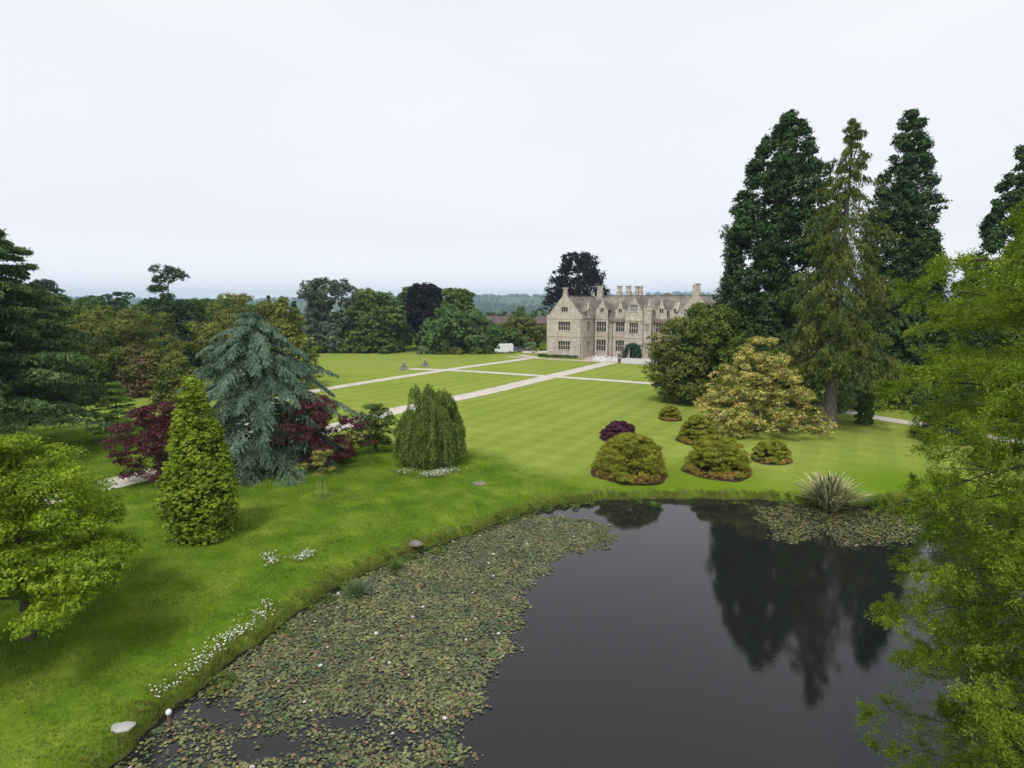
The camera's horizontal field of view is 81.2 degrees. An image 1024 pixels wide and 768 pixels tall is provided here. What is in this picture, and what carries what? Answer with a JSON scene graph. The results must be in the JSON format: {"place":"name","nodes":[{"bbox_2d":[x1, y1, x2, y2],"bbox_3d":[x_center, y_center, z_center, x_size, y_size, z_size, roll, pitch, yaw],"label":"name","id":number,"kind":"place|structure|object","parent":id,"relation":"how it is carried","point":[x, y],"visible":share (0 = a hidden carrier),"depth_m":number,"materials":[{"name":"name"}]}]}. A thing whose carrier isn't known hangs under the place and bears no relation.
{"place":"outdoors","nodes":[
{"label":"outdoors","id":0,"kind":"place"},
{"bbox_2d":[44,362,614,503],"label":"path","id":1,"kind":"structure","parent":0,"point":[395,411],"depth_m":94.19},
{"bbox_2d":[236,357,535,433],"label":"path","id":2,"kind":"structure","parent":0,"point":[365,382],"depth_m":115.46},
{"bbox_2d":[0,294,1023,767],"bbox_3d":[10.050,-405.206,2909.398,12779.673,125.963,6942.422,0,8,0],"label":"ground","id":3,"kind":"structure","parent":0,"point":[556,426],"depth_m":46.73,"materials":[{"name":"green plant"}]},
{"bbox_2d":[28,278,65,304],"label":"round conifer","id":4,"kind":"object","parent":3,"relation":"on","point":[46,284],"visible":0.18,"depth_m":226.82,"materials":[{"name":"green plant"}]},
{"bbox_2d":[0,228,127,437],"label":"lebanon cedar","id":5,"kind":"object","parent":3,"relation":"on","point":[31,375],"visible":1,"depth_m":56.14,"materials":[{"name":"green plant"}]},
{"bbox_2d":[19,295,115,345],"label":"oak tree","id":6,"kind":"object","parent":3,"relation":"on","point":[81,301],"visible":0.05,"depth_m":162.88,"materials":[{"name":"green plant"}]},
{"bbox_2d":[0,431,149,641],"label":"field maple","id":7,"kind":"object","parent":3,"relation":"on","point":[101,559],"visible":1,"depth_m":24.52,"materials":[{"name":"green plant"}]},
{"bbox_2d":[42,345,114,405],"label":"laurel bush","id":8,"kind":"object","parent":3,"relation":"on","point":[94,365],"visible":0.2,"depth_m":85.77,"materials":[{"name":"green plant"}]},
{"bbox_2d":[30,303,127,372],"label":"green maple","id":9,"kind":"object","parent":3,"relation":"on","point":[63,320],"visible":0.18,"depth_m":96.12,"materials":[{"name":"green plant"}]},
{"bbox_2d":[85,381,147,439],"bbox_3d":[-41.673,2.926,63.017,6.079,6.653,7.066,-6,10,-37],"label":"young larch","id":10,"kind":"object","parent":3,"relation":"on","point":[116,408],"visible":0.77,"depth_m":62.38,"materials":[{"name":"green plant"}]},
{"bbox_2d":[100,291,135,317],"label":"scots pine","id":11,"kind":"object","parent":3,"relation":"on","point":[118,301],"visible":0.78,"depth_m":147.41,"materials":[{"name":"green plant"}]},
{"bbox_2d":[110,721,135,733],"bbox_3d":[-13.602,12.007,20.823,0.794,0.324,0.566,0,8,0],"label":"stone","id":12,"kind":"object","parent":3,"relation":"on","point":[125,726],"visible":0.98,"depth_m":20.76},
{"bbox_2d":[63,305,190,393],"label":"tree","id":13,"kind":"object","parent":3,"relation":"on","point":[129,330],"visible":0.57,"depth_m":91.82,"materials":[{"name":"green plant"}]},
{"bbox_2d":[109,344,158,397],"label":"bronze shrub","id":14,"kind":"object","parent":3,"relation":"on","point":[131,392],"visible":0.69,"depth_m":90.39,"materials":[{"name":"brown plant"}]},
{"bbox_2d":[95,400,175,482],"bbox_3d":[-29.239,4.929,47.987,8.115,6.882,7.052,0,8,0],"label":"purple maple","id":15,"kind":"object","parent":3,"relation":"on","point":[155,425],"visible":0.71,"depth_m":47.01,"materials":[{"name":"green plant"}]},
{"bbox_2d":[96,296,189,350],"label":"oak tree","id":16,"kind":"object","parent":3,"relation":"on","point":[140,308],"visible":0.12,"depth_m":156.88,"materials":[{"name":"green plant"}]},
{"bbox_2d":[139,263,201,326],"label":"scots pine","id":17,"kind":"object","parent":3,"relation":"on","point":[168,272],"visible":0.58,"depth_m":115.92,"materials":[{"name":"green plant"}]},
{"bbox_2d":[147,350,196,403],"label":"bronze shrub","id":18,"kind":"object","parent":3,"relation":"on","point":[175,367],"visible":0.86,"depth_m":85.24,"materials":[{"name":"green plant"}]},
{"bbox_2d":[147,299,208,369],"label":"yew tree","id":19,"kind":"object","parent":3,"relation":"on","point":[174,308],"visible":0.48,"depth_m":112.42,"materials":[{"name":"green plant"}]},
{"bbox_2d":[151,374,240,547],"bbox_3d":[-19.393,4.746,36.878,5.106,10.785,5.238,0,8,0],"label":"golden cypress","id":20,"kind":"object","parent":3,"relation":"on","point":[214,509],"visible":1,"depth_m":35.83,"materials":[{"name":"green plant"}]},
{"bbox_2d":[188,299,236,369],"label":"green maple","id":21,"kind":"object","parent":3,"relation":"on","point":[201,316],"visible":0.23,"depth_m":121.39,"materials":[{"name":"green plant"}]},
{"bbox_2d":[149,598,284,699],"bbox_3d":[-12.688,11.166,25.942,1.629,0.387,7.615,2,8,13],"label":"daisy drift","id":22,"kind":"object","parent":3,"relation":"on","point":[220,645],"visible":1,"depth_m":25.55,"materials":[{"name":"white plant"}]},
{"bbox_2d":[205,670,238,695],"bbox_3d":[-11.796,12.084,23.966,1.587,0.799,1.414,-3,8,-19],"label":"bank plant","id":23,"kind":"object","parent":3,"relation":"on","point":[223,683],"visible":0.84,"depth_m":23.93,"materials":[{"name":"green plant"}]},
{"bbox_2d":[183,292,284,385],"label":"golden yew","id":24,"kind":"object","parent":3,"relation":"on","point":[223,319],"visible":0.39,"depth_m":97.26,"materials":[{"name":"green plant"}]},
{"bbox_2d":[206,303,304,338],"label":"oak tree","id":25,"kind":"object","parent":3,"relation":"on","point":[249,307],"visible":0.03,"depth_m":160.96,"materials":[{"name":"green plant"}]},
{"bbox_2d":[156,311,360,491],"bbox_3d":[-22.285,1.992,52.412,16.944,16.624,19.051,0,8,0],"label":"blue cedar","id":26,"kind":"object","parent":3,"relation":"on","point":[253,398],"visible":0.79,"depth_m":49.89,"materials":[{"name":"green plant"}]},
{"bbox_2d":[258,550,285,565],"bbox_3d":[-13.555,9.861,33.816,1.303,0.259,2.262,-6,10,-35],"label":"daisy patch","id":27,"kind":"object","parent":3,"relation":"on","point":[266,556],"visible":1,"depth_m":33.94,"materials":[{"name":"white plant"}]},
{"bbox_2d":[269,621,306,638],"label":"bank plant","id":28,"kind":"object","parent":3,"relation":"on","point":[282,626],"visible":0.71,"depth_m":27.86,"materials":[{"name":"green plant"}]},
{"bbox_2d":[261,296,324,388],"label":"golden yew","id":29,"kind":"object","parent":3,"relation":"on","point":[290,329],"visible":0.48,"depth_m":99.55,"materials":[{"name":"green plant"}]},
{"bbox_2d":[289,546,321,563],"bbox_3d":[-11.898,9.829,34.307,1.461,0.329,2.030,1,8,10],"label":"daisy patch","id":30,"kind":"object","parent":3,"relation":"on","point":[308,555],"visible":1,"depth_m":34.17,"materials":[{"name":"white plant"}]},
{"bbox_2d":[293,449,335,497],"bbox_3d":[-14.473,6.855,44.152,1.864,4.104,2.980,4,9,29],"label":"staked sapling","id":31,"kind":"object","parent":3,"relation":"on","point":[321,460],"visible":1,"depth_m":44.18,"materials":[{"name":"green plant"}]},
{"bbox_2d":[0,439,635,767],"bbox_3d":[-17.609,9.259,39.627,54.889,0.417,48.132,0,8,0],"label":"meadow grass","id":32,"kind":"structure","parent":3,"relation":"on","point":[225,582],"depth_m":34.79,"materials":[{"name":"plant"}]},
{"bbox_2d":[260,394,378,468],"bbox_3d":[-17.088,4.391,51.886,8.570,6.892,8.485,7,10,41],"label":"purple maple","id":33,"kind":"object","parent":3,"relation":"on","point":[319,417],"visible":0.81,"depth_m":51.13,"materials":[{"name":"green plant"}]},
{"bbox_2d":[309,341,333,352],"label":"bush","id":34,"kind":"object","parent":3,"relation":"on","point":[323,349],"visible":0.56,"depth_m":170.41,"materials":[{"name":"green plant"}]},
{"bbox_2d":[296,276,357,352],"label":"gum tree","id":35,"kind":"object","parent":3,"relation":"on","point":[313,292],"visible":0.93,"depth_m":172.06,"materials":[{"name":"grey plant"}]},
{"bbox_2d":[307,592,350,610],"bbox_3d":[-9.665,11.133,30.318,2.979,0.805,1.395,-2,8,-13],"label":"bank plant","id":36,"kind":"object","parent":3,"relation":"on","point":[315,606],"visible":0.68,"depth_m":30.47,"materials":[{"name":"green plant"}]},
{"bbox_2d":[332,340,359,353],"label":"bush","id":37,"kind":"object","parent":3,"relation":"on","point":[344,348],"visible":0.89,"depth_m":170.22,"materials":[{"name":"green plant"}]},
{"bbox_2d":[349,337,380,353],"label":"bush","id":38,"kind":"object","parent":3,"relation":"on","point":[367,348],"visible":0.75,"depth_m":169.81,"materials":[{"name":"green plant"}]},
{"bbox_2d":[347,403,398,450],"bbox_3d":[-13.431,4.399,58.348,6.118,5.116,4.999,0,8,0],"label":"young maple","id":39,"kind":"object","parent":3,"relation":"on","point":[378,412],"visible":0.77,"depth_m":57.55,"materials":[{"name":"green plant"}]},
{"bbox_2d":[331,290,416,352],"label":"oak tree","id":40,"kind":"object","parent":3,"relation":"on","point":[375,311],"visible":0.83,"depth_m":171.85,"materials":[{"name":"green plant"}]},
{"bbox_2d":[376,337,405,353],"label":"bush","id":41,"kind":"object","parent":3,"relation":"on","point":[388,346],"visible":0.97,"depth_m":170.46,"materials":[{"name":"green plant"}]},
{"bbox_2d":[396,285,416,343],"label":"oak tree","id":42,"kind":"object","parent":3,"relation":"on","point":[402,294],"visible":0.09,"depth_m":201.68,"materials":[{"name":"green plant"}]},
{"bbox_2d":[395,552,423,562],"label":"bank plant","id":43,"kind":"object","parent":3,"relation":"on","point":[409,556],"visible":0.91,"depth_m":35.40,"materials":[{"name":"green plant"}]},
{"bbox_2d":[400,282,443,346],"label":"copper beech","id":44,"kind":"object","parent":3,"relation":"on","point":[427,298],"visible":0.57,"depth_m":182.47,"materials":[{"name":"purple plant"}]},
{"bbox_2d":[416,345,430,354],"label":"border shrub","id":45,"kind":"object","parent":3,"relation":"on","point":[425,349],"visible":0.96,"depth_m":166.99,"materials":[{"name":"green plant"}]},
{"bbox_2d":[391,466,467,480],"bbox_3d":[-7.198,7.493,50.570,6.825,0.390,3.436,0,8,0],"label":"daisy bed","id":46,"kind":"object","parent":3,"relation":"on","point":[442,472],"visible":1,"depth_m":50.66,"materials":[{"name":"white plant"}]},
{"bbox_2d":[392,383,466,471],"bbox_3d":[-7.239,3.617,53.794,6.754,7.805,6.637,6,10,39],"label":"weeping tree","id":47,"kind":"object","parent":3,"relation":"on","point":[434,429],"visible":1,"depth_m":52.20,"materials":[{"name":"green plant"}]},
{"bbox_2d":[428,346,448,354],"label":"border shrub","id":48,"kind":"object","parent":3,"relation":"on","point":[434,350],"visible":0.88,"depth_m":167.09,"materials":[{"name":"green plant"}]},
{"bbox_2d":[433,287,475,349],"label":"oak tree","id":49,"kind":"object","parent":3,"relation":"on","point":[462,299],"visible":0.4,"depth_m":175.46,"materials":[{"name":"green plant"}]},
{"bbox_2d":[448,347,466,354],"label":"border shrub","id":50,"kind":"object","parent":3,"relation":"on","point":[457,350],"visible":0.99,"depth_m":166.85,"materials":[{"name":"green plant"}]},
{"bbox_2d":[414,306,502,352],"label":"oak tree","id":51,"kind":"object","parent":3,"relation":"on","point":[448,323],"visible":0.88,"depth_m":167.93,"materials":[{"name":"green plant"}]},
{"bbox_2d":[467,345,483,354],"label":"border shrub","id":52,"kind":"object","parent":3,"relation":"on","point":[478,350],"visible":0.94,"depth_m":167.04,"materials":[{"name":"green plant"}]},
{"bbox_2d":[463,324,496,347],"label":"oak tree","id":53,"kind":"object","parent":3,"relation":"on","point":[468,332],"visible":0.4,"depth_m":169.31,"materials":[{"name":"green plant"}]},
{"bbox_2d":[494,343,512,353],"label":"white van","id":54,"kind":"object","parent":3,"relation":"on","point":[508,347],"visible":0.93,"depth_m":169.17,"materials":[{"name":"paint"}]},
{"bbox_2d":[492,326,522,348],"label":"oak tree","id":55,"kind":"object","parent":3,"relation":"on","point":[512,335],"visible":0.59,"depth_m":182.20,"materials":[{"name":"green plant"}]},
{"bbox_2d":[498,315,543,346],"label":"oak tree","id":56,"kind":"object","parent":3,"relation":"on","point":[527,329],"visible":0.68,"depth_m":187.93,"materials":[{"name":"green plant"}]},
{"bbox_2d":[522,342,537,350],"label":"border shrub","id":57,"kind":"object","parent":3,"relation":"on","point":[529,346],"visible":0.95,"depth_m":178.99,"materials":[{"name":"green plant"}]},
{"bbox_2d":[52,484,1023,767],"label":"bank grass","id":58,"kind":"structure","parent":3,"relation":"on","point":[198,672],"depth_m":31.25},
{"bbox_2d":[536,325,546,346],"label":"oak tree","id":59,"kind":"object","parent":3,"relation":"on","point":[543,329],"visible":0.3,"depth_m":192.97,"materials":[{"name":"green plant"}]},
{"bbox_2d":[535,314,547,328],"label":"cottage","id":60,"kind":"structure","parent":3,"relation":"on","point":[541,320],"depth_m":286.52,"materials":[{"name":"red brick"}]},
{"bbox_2d":[64,291,1022,333],"bbox_3d":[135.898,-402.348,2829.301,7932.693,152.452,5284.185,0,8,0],"label":"woods","id":61,"kind":"object","parent":3,"relation":"on","point":[485,307],"visible":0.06,"depth_m":2728.20,"materials":[{"name":"green plant"}]},
{"bbox_2d":[537,353,577,358],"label":"hedge","id":62,"kind":"object","parent":3,"relation":"on","point":[558,356],"visible":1,"depth_m":156.49,"materials":[{"name":"green plant"}]},
{"bbox_2d":[540,251,610,314],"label":"copper beech","id":63,"kind":"object","parent":3,"relation":"on","point":[584,262],"visible":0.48,"depth_m":208.81,"materials":[{"name":"purple plant"}]},
{"bbox_2d":[507,356,656,364],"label":"forecourt","id":64,"kind":"structure","parent":3,"relation":"on","point":[589,359],"depth_m":154.16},
{"bbox_2d":[591,465,667,483],"bbox_3d":[9.950,7.584,51.250,6.479,0.065,6.601,0,8,0],"label":"flower bed","id":65,"kind":"object","parent":3,"relation":"on","point":[662,479],"visible":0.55,"depth_m":49.12,"materials":[{"name":"soil"}]},
{"bbox_2d":[589,431,667,484],"bbox_3d":[9.997,6.065,50.888,6.685,3.808,6.786,0,8,0],"label":"azalea","id":66,"kind":"object","parent":65,"relation":"on","point":[611,456],"visible":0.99,"depth_m":49.35,"materials":[{"name":"green plant"}]},
{"bbox_2d":[546,283,718,358],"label":"manor house","id":67,"kind":"structure","parent":3,"relation":"on","point":[601,324],"depth_m":156.72,"materials":[{"name":"stone"}]},
{"bbox_2d":[558,340,570,350],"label":"window","id":68,"kind":"structure","parent":67,"relation":"in","point":[565,345],"depth_m":157.42,"materials":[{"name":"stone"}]},
{"bbox_2d":[558,321,570,330],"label":"window","id":69,"kind":"structure","parent":67,"relation":"in","point":[563,325],"depth_m":156.67,"materials":[{"name":"glass"}]},
{"bbox_2d":[596,339,605,351],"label":"window","id":70,"kind":"structure","parent":67,"relation":"in","point":[600,343],"depth_m":160.51,"materials":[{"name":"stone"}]},
{"bbox_2d":[596,321,606,332],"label":"window","id":71,"kind":"structure","parent":67,"relation":"in","point":[601,326],"depth_m":159.74,"materials":[{"name":"glass"}]},
{"bbox_2d":[615,339,624,351],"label":"window","id":72,"kind":"structure","parent":67,"relation":"in","point":[620,345],"depth_m":159.24,"materials":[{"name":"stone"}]},
{"bbox_2d":[615,321,624,331],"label":"window","id":73,"kind":"structure","parent":67,"relation":"in","point":[619,325],"depth_m":158.56,"materials":[{"name":"glass"}]},
{"bbox_2d":[621,343,642,358],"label":"climbing plant","id":74,"kind":"object","parent":67,"relation":"attached to","point":[636,351],"visible":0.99,"depth_m":153.27,"materials":[{"name":"green plant"}]},
{"bbox_2d":[628,322,638,334],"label":"window","id":75,"kind":"structure","parent":67,"relation":"in","point":[633,326],"depth_m":153.64,"materials":[{"name":"glass"}]},
{"bbox_2d":[639,316,718,402],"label":"tree","id":76,"kind":"object","parent":3,"relation":"on","point":[677,391],"visible":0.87,"depth_m":84.23,"materials":[{"name":"green plant"}]},
{"bbox_2d":[680,465,751,481],"bbox_3d":[17.608,7.534,51.615,5.801,0.065,5.873,0,8,0],"label":"flower bed","id":77,"kind":"object","parent":3,"relation":"on","point":[705,468],"visible":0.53,"depth_m":50.50,"materials":[{"name":"soil"}]},
{"bbox_2d":[682,435,752,479],"bbox_3d":[17.655,6.176,51.530,5.988,3.417,6.227,0,8,0],"label":"azalea","id":78,"kind":"object","parent":77,"relation":"on","point":[715,452],"visible":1,"depth_m":50.01,"materials":[{"name":"green plant"}]},
{"bbox_2d":[666,301,770,402],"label":"turning maple","id":79,"kind":"object","parent":3,"relation":"on","point":[711,323],"visible":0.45,"depth_m":82.17,"materials":[{"name":"green plant"}]},
{"bbox_2d":[692,336,841,437],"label":"golden pieris","id":80,"kind":"object","parent":3,"relation":"on","point":[757,379],"visible":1,"depth_m":65.25,"materials":[{"name":"yellow plant"}]},
{"bbox_2d":[752,459,792,464],"bbox_3d":[23.972,7.033,55.263,3.503,0.065,3.517,0,8,0],"label":"flower bed","id":81,"kind":"object","parent":3,"relation":"on","point":[759,461],"visible":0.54,"depth_m":53.94,"materials":[{"name":"soil"}]},
{"bbox_2d":[750,439,792,464],"bbox_3d":[23.966,6.137,55.045,3.824,2.097,3.599,0,8,0],"label":"azalea","id":82,"kind":"object","parent":81,"relation":"on","point":[777,454],"visible":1,"depth_m":54.25,"materials":[{"name":"green plant"}]},
{"bbox_2d":[709,109,853,399],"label":"giant sequoia","id":83,"kind":"object","parent":3,"relation":"on","point":[779,185],"visible":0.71,"depth_m":80.34,"materials":[{"name":"green plant"}]},
{"bbox_2d":[781,349,854,413],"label":"laurel bush","id":84,"kind":"object","parent":3,"relation":"on","point":[841,401],"visible":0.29,"depth_m":79.50,"materials":[{"name":"green plant"}]},
{"bbox_2d":[787,470,875,511],"bbox_3d":[23.308,7.896,43.857,6.164,2.919,6.030,-4,9,-28],"label":"variegated flax","id":85,"kind":"object","parent":3,"relation":"on","point":[830,491],"visible":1,"depth_m":43.54,"materials":[{"name":"green plant"}]},
{"bbox_2d":[766,117,909,429],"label":"old spruce","id":86,"kind":"object","parent":3,"relation":"on","point":[837,326],"visible":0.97,"depth_m":65.68,"materials":[{"name":"green plant"}]},
{"bbox_2d":[837,354,877,409],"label":"rhododendron","id":87,"kind":"object","parent":3,"relation":"on","point":[851,392],"visible":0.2,"depth_m":81.08,"materials":[{"name":"green plant"}]},
{"bbox_2d":[853,382,875,425],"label":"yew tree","id":88,"kind":"object","parent":3,"relation":"on","point":[865,401],"visible":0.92,"depth_m":70.80,"materials":[{"name":"green plant"}]},
{"bbox_2d":[856,368,917,411],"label":"rhododendron","id":89,"kind":"object","parent":3,"relation":"on","point":[881,408],"visible":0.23,"depth_m":80.29,"materials":[{"name":"green plant"}]},
{"bbox_2d":[851,108,955,400],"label":"giant sequoia","id":90,"kind":"object","parent":3,"relation":"on","point":[906,200],"visible":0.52,"depth_m":81.49,"materials":[{"name":"green plant"}]},
{"bbox_2d":[885,380,927,409],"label":"rhododendron","id":91,"kind":"object","parent":3,"relation":"on","point":[909,394],"visible":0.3,"depth_m":80.66,"materials":[{"name":"green plant"}]},
{"bbox_2d":[891,213,956,398],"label":"giant sequoia","id":92,"kind":"object","parent":3,"relation":"on","point":[937,287],"visible":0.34,"depth_m":80.63,"materials":[{"name":"green plant"}]},
{"bbox_2d":[852,197,1023,767],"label":"swamp cypress","id":93,"kind":"object","parent":3,"relation":"on","point":[997,722],"visible":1,"depth_m":14.82,"materials":[{"name":"plant"}]},
{"bbox_2d":[908,371,998,445],"bbox_3d":[45.845,2.780,62.919,7.918,8.564,6.578,0,8,0],"label":"laurel bush","id":94,"kind":"object","parent":3,"relation":"on","point":[924,421],"visible":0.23,"depth_m":61.99,"materials":[{"name":"green plant"}]},
{"bbox_2d":[905,144,1023,403],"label":"giant sequoia","id":95,"kind":"object","parent":3,"relation":"on","point":[993,234],"visible":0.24,"depth_m":75.25,"materials":[{"name":"green plant"}]},
{"bbox_2d":[941,380,1022,437],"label":"rhododendron","id":96,"kind":"object","parent":3,"relation":"on","point":[989,390],"visible":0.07,"depth_m":67.09,"materials":[{"name":"green plant"}]},
{"bbox_2d":[0,0,1023,300],"label":"sky","id":97,"kind":"structure","parent":0,"point":[259,149],"materials":[{"name":"white"}]},
{"bbox_2d":[109,498,1023,767],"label":"pond water","id":98,"kind":"structure","parent":0,"point":[698,633],"depth_m":25.48,"materials":[{"name":"black liquid"}]},
{"bbox_2d":[334,575,376,598],"bbox_3d":[-8.059,10.607,31.191,2.311,0.994,2.215,0,8,0],"label":"reed clump","id":99,"kind":"object","parent":98,"relation":"on","point":[358,588],"visible":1,"depth_m":31.22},
{"bbox_2d":[381,556,407,571],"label":"reed clump","id":100,"kind":"object","parent":98,"relation":"on","point":[391,566],"visible":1,"depth_m":34.28,"materials":[{"name":"green plant"}]},
{"bbox_2d":[114,502,934,767],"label":"lily pads","id":101,"kind":"object","parent":98,"relation":"on","point":[398,684],"visible":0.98,"depth_m":26.44,"materials":[{"name":"plant"}]},
{"bbox_2d":[862,492,894,510],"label":"iris clump","id":102,"kind":"object","parent":98,"relation":"on","point":[873,504],"visible":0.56,"depth_m":43.85,"materials":[{"name":"green plant"}]},
{"bbox_2d":[398,368,1023,442],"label":"path","id":103,"kind":"structure","parent":0,"point":[881,418],"depth_m":111.02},
{"bbox_3d":[11.518,5.836,63.975,4.149,0.065,4.132,0,8,0],"label":"flower bed","id":104,"kind":"object","parent":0,"visible":0},
{"bbox_2d":[599,420,635,438],"bbox_3d":[11.679,4.910,63.844,4.218,2.072,3.880,5,9,34],"label":"purple barberry","id":105,"kind":"object","parent":104,"relation":"on","point":[612,429],"visible":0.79,"depth_m":63.01,"materials":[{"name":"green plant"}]},
{"bbox_3d":[19.360,6.055,62.380,4.007,0.065,3.842,0,8,0],"label":"flower bed","id":106,"kind":"object","parent":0,"visible":0},
{"bbox_2d":[675,415,715,443],"bbox_3d":[19.363,4.715,62.346,3.925,3.017,4.049,-5,9,-32],"label":"azalea","id":107,"kind":"object","parent":106,"relation":"on","point":[687,433],"visible":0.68,"depth_m":61.66,"materials":[{"name":"green plant"}]},
{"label":"flower bed","id":108,"kind":"object","parent":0,"visible":0},
{"bbox_2d":[658,405,681,420],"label":"azalea","id":109,"kind":"object","parent":108,"relation":"on","point":[669,412],"visible":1,"depth_m":73.58,"materials":[{"name":"green plant"}]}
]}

